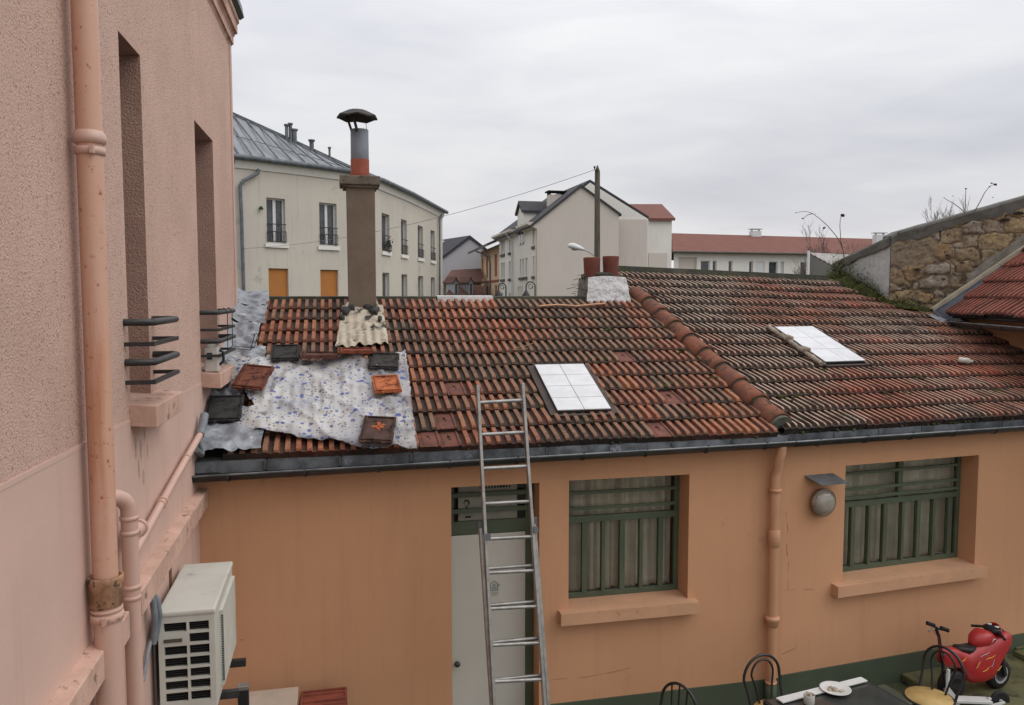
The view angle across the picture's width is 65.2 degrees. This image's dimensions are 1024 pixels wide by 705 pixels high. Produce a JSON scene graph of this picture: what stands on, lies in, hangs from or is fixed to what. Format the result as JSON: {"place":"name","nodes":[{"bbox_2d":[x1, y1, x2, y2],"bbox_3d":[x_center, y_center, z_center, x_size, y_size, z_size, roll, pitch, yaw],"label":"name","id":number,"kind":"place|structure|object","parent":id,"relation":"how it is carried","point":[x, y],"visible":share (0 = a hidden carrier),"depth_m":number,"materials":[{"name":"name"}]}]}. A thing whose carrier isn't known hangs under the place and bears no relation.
{"place":"outdoors","nodes":[
{"label":"outdoors","id":0,"kind":"place"},
{"bbox_2d":[443,268,484,294],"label":"brown roofed house","id":1,"kind":"structure","parent":0,"point":[463,282],"depth_m":58.41,"materials":[{"name":"grey"}]},
{"bbox_2d":[443,235,486,280],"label":"grey gabled house","id":2,"kind":"structure","parent":0,"point":[456,255],"depth_m":69.78,"materials":[{"name":"paint"}]},
{"bbox_2d":[468,240,498,295],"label":"cream house","id":3,"kind":"structure","parent":0,"point":[490,268],"depth_m":60.37,"materials":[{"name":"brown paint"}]},
{"bbox_2d":[522,281,535,295],"bbox_3d":[0.711,-0.690,34.163,0.571,4.697,0.323,-1,4,-13],"label":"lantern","id":4,"kind":"object","parent":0,"point":[525,293],"visible":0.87,"depth_m":33.98,"materials":[{"name":"black metal"}]},
{"bbox_2d":[231,0,1023,267],"label":"sky","id":5,"kind":"structure","parent":0,"point":[733,117],"materials":[{"name":"white"}]},
{"bbox_2d":[671,228,887,273],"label":"long building","id":6,"kind":"structure","parent":0,"point":[754,251],"depth_m":68.36,"materials":[{"name":"grey paint"}]},
{"bbox_2d":[701,261,708,269],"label":"window","id":7,"kind":"structure","parent":6,"relation":"in","point":[704,264],"depth_m":66.40,"materials":[{"name":"grey glass"}]},
{"bbox_2d":[729,261,731,270],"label":"window","id":8,"kind":"structure","parent":6,"relation":"in","point":[730,262],"depth_m":67.06,"materials":[{"name":"grey"}]},
{"bbox_2d":[749,261,751,271],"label":"window","id":9,"kind":"structure","parent":6,"relation":"in","point":[750,262],"depth_m":67.60,"materials":[{"name":"grey"}]},
{"bbox_2d":[769,262,776,272],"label":"window","id":10,"kind":"structure","parent":6,"relation":"in","point":[772,265],"depth_m":68.23,"materials":[{"name":"grey glass"}]},
{"bbox_2d":[780,262,782,272],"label":"window","id":11,"kind":"structure","parent":6,"relation":"in","point":[781,263],"depth_m":68.45,"materials":[{"name":"grey"}]},
{"bbox_2d":[800,262,804,273],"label":"window","id":12,"kind":"structure","parent":6,"relation":"in","point":[801,263],"depth_m":69.02,"materials":[{"name":"grey"}]},
{"bbox_2d":[878,684,912,704],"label":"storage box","id":13,"kind":"object","parent":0,"point":[893,692],"visible":0.3,"depth_m":7.35,"materials":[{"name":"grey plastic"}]},
{"bbox_2d":[887,682,907,693],"bbox_3d":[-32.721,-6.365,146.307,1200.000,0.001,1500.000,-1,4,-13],"label":"ground","id":14,"kind":"structure","parent":0,"point":[899,687],"depth_m":8.40,"materials":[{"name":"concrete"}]},
{"bbox_2d":[0,0,243,704],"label":"pink house","id":15,"kind":"structure","parent":14,"relation":"on","point":[166,95],"depth_m":4.36,"materials":[{"name":"paint"}]},
{"bbox_2d":[70,0,125,704],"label":"drainpipe","id":16,"kind":"object","parent":15,"relation":"attached to","point":[105,579],"visible":1,"depth_m":3.75,"materials":[{"name":"metal"}]},
{"bbox_2d":[116,489,148,704],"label":"waste pipe","id":17,"kind":"object","parent":15,"relation":"attached to","point":[134,528],"visible":0.84,"depth_m":4.33,"materials":[{"name":"paint"}]},
{"bbox_2d":[143,632,157,704],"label":"cable","id":18,"kind":"object","parent":15,"relation":"attached to","point":[147,655],"visible":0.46,"depth_m":4.96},
{"bbox_2d":[123,316,182,427],"bbox_3d":[-2.338,-0.711,4.885,0.451,2.269,0.810,-1,4,-13],"label":"window","id":19,"kind":"structure","parent":15,"relation":"in","point":[153,409],"depth_m":4.75,"materials":[{"name":"pink concrete"}]},
{"bbox_2d":[150,594,162,644],"bbox_3d":[-2.218,1.617,4.917,0.095,0.383,0.169,1,4,14],"label":"refrigerant hose","id":20,"kind":"object","parent":15,"relation":"attached to","point":[156,610],"visible":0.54,"depth_m":4.92,"materials":[{"name":"grey plastic"}]},
{"bbox_2d":[169,567,171,589],"bbox_3d":[-2.386,1.730,5.599,0.022,0.750,0.022,-3,5,-35],"label":"thin conduit","id":21,"kind":"object","parent":15,"relation":"attached to","point":[170,578],"depth_m":5.58,"materials":[{"name":"brown"}]},
{"bbox_2d":[139,412,208,553],"bbox_3d":[-2.360,0.831,5.601,0.074,0.512,2.326,-1,4,-11],"label":"condensate pipe","id":22,"kind":"object","parent":15,"relation":"attached to","point":[161,503],"visible":0.94,"depth_m":5.54,"materials":[{"name":"paint"}]},
{"bbox_2d":[195,441,204,457],"bbox_3d":[-2.529,0.778,6.489,0.056,0.165,0.157,0,4,4],"label":"looped hose","id":23,"kind":"object","parent":22,"relation":"hanging from","point":[199,453],"visible":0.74,"depth_m":6.47,"materials":[{"name":"grey plastic"}]},
{"bbox_2d":[158,561,248,704],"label":"air conditioner","id":24,"kind":"object","parent":15,"relation":"attached to","point":[197,641],"visible":0.99,"depth_m":5.10,"materials":[{"name":"white painted metal"},{"name":"black plastic"}]},
{"bbox_2d":[204,344,224,371],"bbox_3d":[-2.615,0.032,7.046,0.166,0.270,0.145,-1,4,-13],"label":"plastic jug","id":25,"kind":"object","parent":15,"relation":"on","point":[212,364],"visible":0.86,"depth_m":6.98,"materials":[{"name":"white plastic"}]},
{"bbox_2d":[199,308,235,387],"bbox_3d":[-2.835,-0.859,7.317,0.459,2.288,1.001,-1,4,-13],"label":"window","id":26,"kind":"structure","parent":15,"relation":"in","point":[219,379],"depth_m":6.95,"materials":[{"name":"pink concrete"}]},
{"bbox_2d":[222,307,258,349],"bbox_3d":[-2.529,-0.225,7.440,0.303,0.394,0.329,-1,4,-13],"label":"wire rack","id":27,"kind":"object","parent":15,"relation":"attached to","point":[251,347],"visible":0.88,"depth_m":7.34,"materials":[{"name":"black metal"}]},
{"bbox_2d":[233,112,448,295],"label":"apartment building","id":28,"kind":"structure","parent":14,"relation":"on","point":[289,192],"depth_m":32.71,"materials":[{"name":"grey paint"}]},
{"bbox_2d":[265,198,288,247],"bbox_3d":[-9.221,-5.071,31.334,0.904,1.920,0.696,-1,4,-13],"label":"window","id":29,"kind":"structure","parent":28,"relation":"in","point":[275,221],"depth_m":31.41,"materials":[{"name":"grey glass"}]},
{"bbox_2d":[318,203,339,250],"bbox_3d":[-7.569,-5.189,32.990,0.933,1.920,0.753,-1,4,-13],"label":"window","id":30,"kind":"structure","parent":28,"relation":"in","point":[326,211],"depth_m":33.07,"materials":[{"name":"grey glass"}]},
{"bbox_2d":[382,273,386,295],"bbox_3d":[-6.072,-2.711,37.510,0.436,2.050,1.017,-1,4,-13],"label":"window","id":31,"kind":"structure","parent":28,"relation":"in","point":[383,274],"depth_m":37.83,"materials":[{"name":"grey"}]},
{"bbox_2d":[381,214,391,255],"bbox_3d":[-5.925,-5.499,37.311,0.723,1.920,1.307,-1,4,-13],"label":"window","id":32,"kind":"structure","parent":28,"relation":"in","point":[384,239],"depth_m":37.60,"materials":[{"name":"grey glass"}]},
{"bbox_2d":[383,238,392,252],"bbox_3d":[-5.743,-5.025,37.463,0.438,0.734,0.518,2,5,25],"label":"window plant","id":33,"kind":"object","parent":28,"relation":"on","point":[389,245],"depth_m":37.42,"materials":[{"name":"grey"}]},
{"bbox_2d":[401,274,404,295],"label":"window","id":34,"kind":"structure","parent":28,"relation":"in","point":[402,276],"depth_m":40.90,"materials":[{"name":"grey"}]},
{"bbox_2d":[401,220,408,258],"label":"window","id":35,"kind":"structure","parent":28,"relation":"in","point":[403,247],"depth_m":40.53,"materials":[{"name":"grey glass"}]},
{"bbox_2d":[418,276,420,295],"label":"window","id":36,"kind":"structure","parent":28,"relation":"in","point":[419,277],"depth_m":44.51,"materials":[{"name":"grey"}]},
{"bbox_2d":[418,226,424,261],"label":"window","id":37,"kind":"structure","parent":28,"relation":"in","point":[419,254],"depth_m":44.16,"materials":[{"name":"grey glass"}]},
{"bbox_2d":[431,277,432,295],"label":"window","id":38,"kind":"structure","parent":28,"relation":"in","point":[431,277],"depth_m":47.70,"materials":[{"name":"grey"}]},
{"bbox_2d":[430,231,436,263],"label":"window","id":39,"kind":"structure","parent":28,"relation":"in","point":[431,261],"depth_m":47.25,"materials":[{"name":"grey glass"}]},
{"bbox_2d":[495,283,506,295],"bbox_3d":[-0.491,-0.656,34.158,0.504,4.629,0.323,-1,4,-13],"label":"lantern","id":40,"kind":"object","parent":14,"relation":"on","point":[498,292],"visible":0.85,"depth_m":33.98,"materials":[{"name":"black metal"}]},
{"bbox_2d":[475,383,549,704],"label":"ladder","id":41,"kind":"object","parent":14,"relation":"on","point":[485,537],"visible":1,"depth_m":6.73,"materials":[{"name":"metal"}]},
{"bbox_2d":[491,184,621,295],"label":"gabled building","id":42,"kind":"structure","parent":14,"relation":"on","point":[538,251],"depth_m":45.45,"materials":[{"name":"grey paint"}]},
{"bbox_2d":[500,180,674,267],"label":"taller building","id":43,"kind":"structure","parent":14,"relation":"on","point":[645,235],"depth_m":47.55,"materials":[{"name":"paint"}]},
{"bbox_2d":[594,165,599,256],"bbox_3d":[2.332,-1.316,22.131,0.199,7.664,0.424,0,4,-4],"label":"wooden pole","id":44,"kind":"object","parent":14,"relation":"on","point":[597,219],"visible":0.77,"depth_m":21.95,"materials":[{"name":"brown wood"}]},
{"bbox_2d":[244,170,592,248],"bbox_3d":[-3.964,-4.481,26.184,15.061,1.664,0.014,3,5,34],"label":"overhead wire","id":45,"kind":"object","parent":44,"relation":"attached to","point":[433,218],"visible":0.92,"depth_m":24.94,"materials":[{"name":"grey"}]},
{"bbox_2d":[567,243,594,256],"bbox_3d":[1.923,-2.747,21.861,0.833,0.486,0.269,-1,4,-13],"label":"street lamp","id":46,"kind":"object","parent":44,"relation":"attached to","point":[573,246],"visible":0.93,"depth_m":21.73,"materials":[{"name":"white metal"}]},
{"bbox_2d":[192,109,1023,704],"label":"outbuilding","id":47,"kind":"structure","parent":14,"relation":"on","point":[668,411],"depth_m":7.92,"materials":[{"name":"orange paint"}]},
{"bbox_2d":[225,349,415,446],"bbox_3d":[-1.815,0.402,7.449,1.799,0.731,1.815,-1,4,-13],"label":"oilcloth","id":48,"kind":"object","parent":47,"relation":"on","point":[339,398],"visible":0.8,"depth_m":7.39,"materials":[{"name":"white plastic"}]},
{"bbox_2d":[205,395,244,422],"bbox_3d":[-2.537,0.493,7.063,0.302,0.193,0.422,-1,4,-13],"label":"loose tile","id":49,"kind":"object","parent":48,"relation":"on","point":[223,408],"visible":0.95,"depth_m":7.05,"materials":[{"name":"ceramic"}]},
{"bbox_2d":[231,363,274,390],"bbox_3d":[-2.428,0.229,7.512,0.291,0.228,0.362,0,4,4],"label":"loose tile","id":50,"kind":"object","parent":48,"relation":"on","point":[253,377],"visible":1,"depth_m":7.49,"materials":[{"name":"ceramic"}]},
{"bbox_2d":[271,344,298,361],"bbox_3d":[-2.288,0.001,8.079,0.275,0.154,0.323,-1,4,-13],"label":"loose tile","id":51,"kind":"object","parent":48,"relation":"on","point":[284,352],"visible":1,"depth_m":8.06,"materials":[{"name":"ceramic"}]},
{"bbox_2d":[300,351,338,358],"bbox_3d":[-1.933,0.025,8.049,0.387,0.063,0.259,-1,4,-13],"label":"loose tile","id":52,"kind":"object","parent":48,"relation":"on","point":[319,355],"visible":0.97,"depth_m":7.96,"materials":[{"name":"ceramic"}]},
{"bbox_2d":[337,347,373,353],"bbox_3d":[-1.598,-0.021,8.183,0.374,0.055,0.232,-1,4,-13],"label":"loose tile","id":53,"kind":"object","parent":48,"relation":"on","point":[355,350],"visible":1,"depth_m":8.10,"materials":[{"name":"ceramic"}]},
{"bbox_2d":[359,415,395,443],"bbox_3d":[-1.156,0.663,6.912,0.280,0.195,0.406,0,4,-3],"label":"loose tile","id":54,"kind":"object","parent":48,"relation":"on","point":[377,429],"visible":1,"depth_m":6.89,"materials":[{"name":"ceramic"}]},
{"bbox_2d":[368,352,398,369],"bbox_3d":[-1.294,0.084,8.083,0.306,0.162,0.318,0,4,-6],"label":"loose tile","id":55,"kind":"object","parent":48,"relation":"on","point":[384,360],"visible":0.98,"depth_m":8.06,"materials":[{"name":"ceramic"}]},
{"bbox_2d":[371,374,401,393],"bbox_3d":[-1.199,0.300,7.644,0.259,0.152,0.307,-1,4,-16],"label":"loose tile","id":56,"kind":"object","parent":48,"relation":"on","point":[382,384],"visible":1,"depth_m":7.62,"materials":[{"name":"ceramic"}]},
{"bbox_2d":[451,530,533,704],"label":"door","id":57,"kind":"structure","parent":47,"relation":"in","point":[469,660],"depth_m":7.54,"materials":[{"name":"white paint"}]},
{"bbox_2d":[568,275,586,300],"bbox_3d":[0.872,-0.746,10.436,0.304,0.533,0.141,-2,5,-25],"label":"dead creeper","id":58,"kind":"object","parent":47,"relation":"attached to","point":[580,288],"visible":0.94,"depth_m":10.41,"materials":[{"name":"plant"}]},
{"bbox_2d":[558,475,699,625],"bbox_3d":[1.069,1.830,7.724,1.377,1.334,0.516,-1,4,-13],"label":"window","id":59,"kind":"structure","parent":47,"relation":"in","point":[619,528],"depth_m":7.84,"materials":[{"name":"green paint"}]},
{"bbox_2d":[765,447,786,698],"bbox_3d":[2.568,2.218,7.828,0.144,2.658,0.183,-1,4,-13],"label":"downpipe","id":60,"kind":"object","parent":47,"relation":"attached to","point":[772,618],"visible":0.95,"depth_m":7.80,"materials":[{"name":"metal"}]},
{"bbox_2d":[795,211,843,257],"bbox_3d":[4.699,-1.769,12.213,0.766,0.778,0.055,0,4,3],"label":"bramble","id":61,"kind":"object","parent":47,"relation":"on","point":[823,227],"visible":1,"depth_m":12.20,"materials":[{"name":"brown plant"}]},
{"bbox_2d":[810,488,835,516],"bbox_3d":[3.103,1.492,7.967,0.281,0.283,0.147,-1,4,-13],"label":"wall lamp","id":62,"kind":"object","parent":47,"relation":"attached to","point":[822,502],"visible":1,"depth_m":7.91,"materials":[{"name":"grey glass"}]},
{"bbox_2d":[805,473,847,485],"bbox_3d":[3.115,1.257,7.925,0.380,0.068,0.175,-1,4,-18],"label":"lamp hood","id":63,"kind":"object","parent":47,"relation":"attached to","point":[827,479],"visible":1,"depth_m":7.92,"materials":[{"name":"metal"}]},
{"bbox_2d":[840,213,844,263],"bbox_3d":[5.001,-1.729,12.103,0.071,0.763,0.103,-3,5,-31],"label":"bramble","id":64,"kind":"object","parent":47,"relation":"on","point":[842,215],"visible":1,"depth_m":12.10,"materials":[{"name":"brown plant"}]},
{"bbox_2d":[824,242,933,313],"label":"weeds","id":65,"kind":"object","parent":47,"relation":"on","point":[871,286],"visible":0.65,"depth_m":12.22,"materials":[{"name":"green plant"}]},
{"bbox_2d":[827,270,933,312],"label":"moss bank","id":66,"kind":"structure","parent":47,"relation":"on","point":[847,281],"depth_m":12.14,"materials":[{"name":"green plant"}]},
{"bbox_2d":[831,456,986,597],"bbox_3d":[4.158,1.777,8.547,1.956,1.322,0.665,-1,4,-13],"label":"window","id":67,"kind":"structure","parent":47,"relation":"in","point":[898,512],"depth_m":8.68,"materials":[{"name":"green paint"}]},
{"bbox_2d":[831,195,1023,307],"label":"stone wall","id":68,"kind":"structure","parent":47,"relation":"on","point":[930,264],"depth_m":11.69,"materials":[{"name":"brown stone"}]},
{"bbox_2d":[938,195,969,217],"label":"bare tree","id":69,"kind":"object","parent":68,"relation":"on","point":[962,207],"visible":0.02,"depth_m":58.60,"materials":[{"name":"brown plant"}]},
{"bbox_2d":[974,183,996,211],"bbox_3d":[6.688,-2.194,11.310,0.334,0.423,0.058,0,4,-1],"label":"bramble","id":70,"kind":"object","parent":68,"relation":"on","point":[994,184],"visible":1,"depth_m":11.30,"materials":[{"name":"brown plant"}]},
{"bbox_2d":[958,357,972,363],"bbox_3d":[5.599,0.099,9.876,0.173,0.082,0.072,0,4,2],"label":"plastic bottle","id":71,"kind":"object","parent":47,"relation":"on","point":[964,360],"visible":1,"depth_m":9.85,"materials":[{"name":"white plastic"}]},
{"bbox_2d":[659,682,697,704],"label":"bistro chair","id":72,"kind":"object","parent":14,"relation":"on","point":[688,691],"visible":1,"depth_m":6.64,"materials":[{"name":"black metal"}]},
{"bbox_2d":[742,653,782,704],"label":"bistro chair","id":73,"kind":"object","parent":14,"relation":"on","point":[758,702],"visible":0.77,"depth_m":7.15,"materials":[{"name":"black metal"}]},
{"bbox_2d":[789,223,861,274],"bbox_3d":[14.723,-2.503,37.998,3.427,7.765,3.198,-1,4,-13],"label":"bare tree","id":74,"kind":"object","parent":14,"relation":"on","point":[804,270],"visible":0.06,"depth_m":37.87,"materials":[{"name":"brown plant"}]},
{"bbox_2d":[807,251,848,274],"bbox_3d":[12.819,-0.798,29.089,5.217,5.667,1.286,-1,4,-13],"label":"annex","id":75,"kind":"object","parent":14,"relation":"on","point":[817,263],"visible":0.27,"depth_m":28.02,"materials":[{"name":"paint"}]},
{"bbox_2d":[763,681,909,704],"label":"garden table","id":76,"kind":"object","parent":14,"relation":"on","point":[867,693],"visible":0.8,"depth_m":6.70,"materials":[{"name":"black"}]},
{"bbox_2d":[803,691,814,704],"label":"jar","id":77,"kind":"object","parent":76,"relation":"on","point":[808,698],"visible":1,"depth_m":6.58,"materials":[{"name":"white ceramic"}]},
{"bbox_2d":[776,677,867,702],"bbox_3d":[2.648,2.870,6.809,0.942,0.012,0.085,-2,4,-23],"label":"table runner","id":78,"kind":"object","parent":76,"relation":"on","point":[799,695],"visible":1,"depth_m":6.77,"materials":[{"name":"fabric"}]},
{"bbox_2d":[819,681,851,695],"bbox_3d":[2.748,2.862,6.801,0.256,0.040,0.256,-1,4,-13],"label":"plate","id":79,"kind":"object","parent":76,"relation":"on","point":[844,689],"visible":1,"depth_m":6.80,"materials":[{"name":"white ceramic"}]},
{"bbox_2d":[902,645,965,704],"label":"bistro chair","id":80,"kind":"object","parent":14,"relation":"on","point":[919,694],"visible":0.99,"depth_m":7.26,"materials":[{"name":"beige metal"}]},
{"bbox_2d":[923,209,953,221],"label":"bare tree","id":81,"kind":"object","parent":14,"relation":"on","point":[935,215],"visible":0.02,"depth_m":59.88,"materials":[{"name":"brown plant"}]},
{"bbox_2d":[925,197,953,220],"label":"bare tree","id":82,"kind":"object","parent":14,"relation":"on","point":[939,214],"visible":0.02,"depth_m":60.43,"materials":[{"name":"brown plant"}]},
{"bbox_2d":[901,653,1023,704],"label":"mossy slab","id":83,"kind":"structure","parent":14,"relation":"on","point":[1013,687],"depth_m":8.28,"materials":[{"name":"concrete"}]},
{"bbox_2d":[937,622,1011,695],"bbox_3d":[4.641,3.091,8.062,0.998,0.683,0.393,-1,4,-13],"label":"toy motorbike","id":84,"kind":"object","parent":83,"relation":"on","point":[981,653],"visible":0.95,"depth_m":7.96,"materials":[{"name":"red plastic"}]},
{"bbox_2d":[1014,649,1023,659],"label":"paving plank","id":85,"kind":"object","parent":83,"relation":"on","point":[1019,654],"visible":1,"depth_m":8.84,"materials":[{"name":"concrete"}]},
{"bbox_2d":[1015,645,1023,650],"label":"paving plank","id":86,"kind":"object","parent":83,"relation":"on","point":[1019,647],"visible":0.24,"depth_m":8.98,"materials":[{"name":"wood"}]},
{"bbox_2d":[926,621,1009,704],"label":"kick scooter","id":87,"kind":"object","parent":14,"relation":"on","point":[999,697],"visible":0.69,"depth_m":7.79,"materials":[{"name":"white plastic"}]},
{"bbox_2d":[930,245,1023,349],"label":"neighbour house","id":88,"kind":"structure","parent":14,"relation":"on","point":[991,299],"depth_m":10.83,"materials":[{"name":"tile"}]},
{"bbox_3d":[-1.760,3.392,6.572,0.760,0.495,0.490,-1,4,-13],"label":"wooden crate","id":89,"kind":"object","parent":14,"relation":"on","visible":0},
{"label":"roof tile","id":90,"kind":"object","parent":89,"relation":"on","visible":0},
{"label":"roof tile","id":91,"kind":"object","parent":90,"relation":"on","visible":0},
{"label":"roof tile","id":92,"kind":"object","parent":91,"relation":"on","visible":0},
{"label":"roof tile","id":93,"kind":"object","parent":92,"relation":"on","visible":0},
{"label":"roof tile","id":94,"kind":"object","parent":93,"relation":"on","visible":0},
{"bbox_2d":[300,686,347,704],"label":"roof tile","id":95,"kind":"object","parent":94,"relation":"on","point":[333,696],"visible":1,"depth_m":6.71,"materials":[{"name":"ceramic"}]},
{"bbox_2d":[249,687,298,704],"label":"pale board","id":96,"kind":"object","parent":95,"relation":"on","point":[285,696],"visible":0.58,"depth_m":6.59,"materials":[{"name":"beige wood"}]}
]}

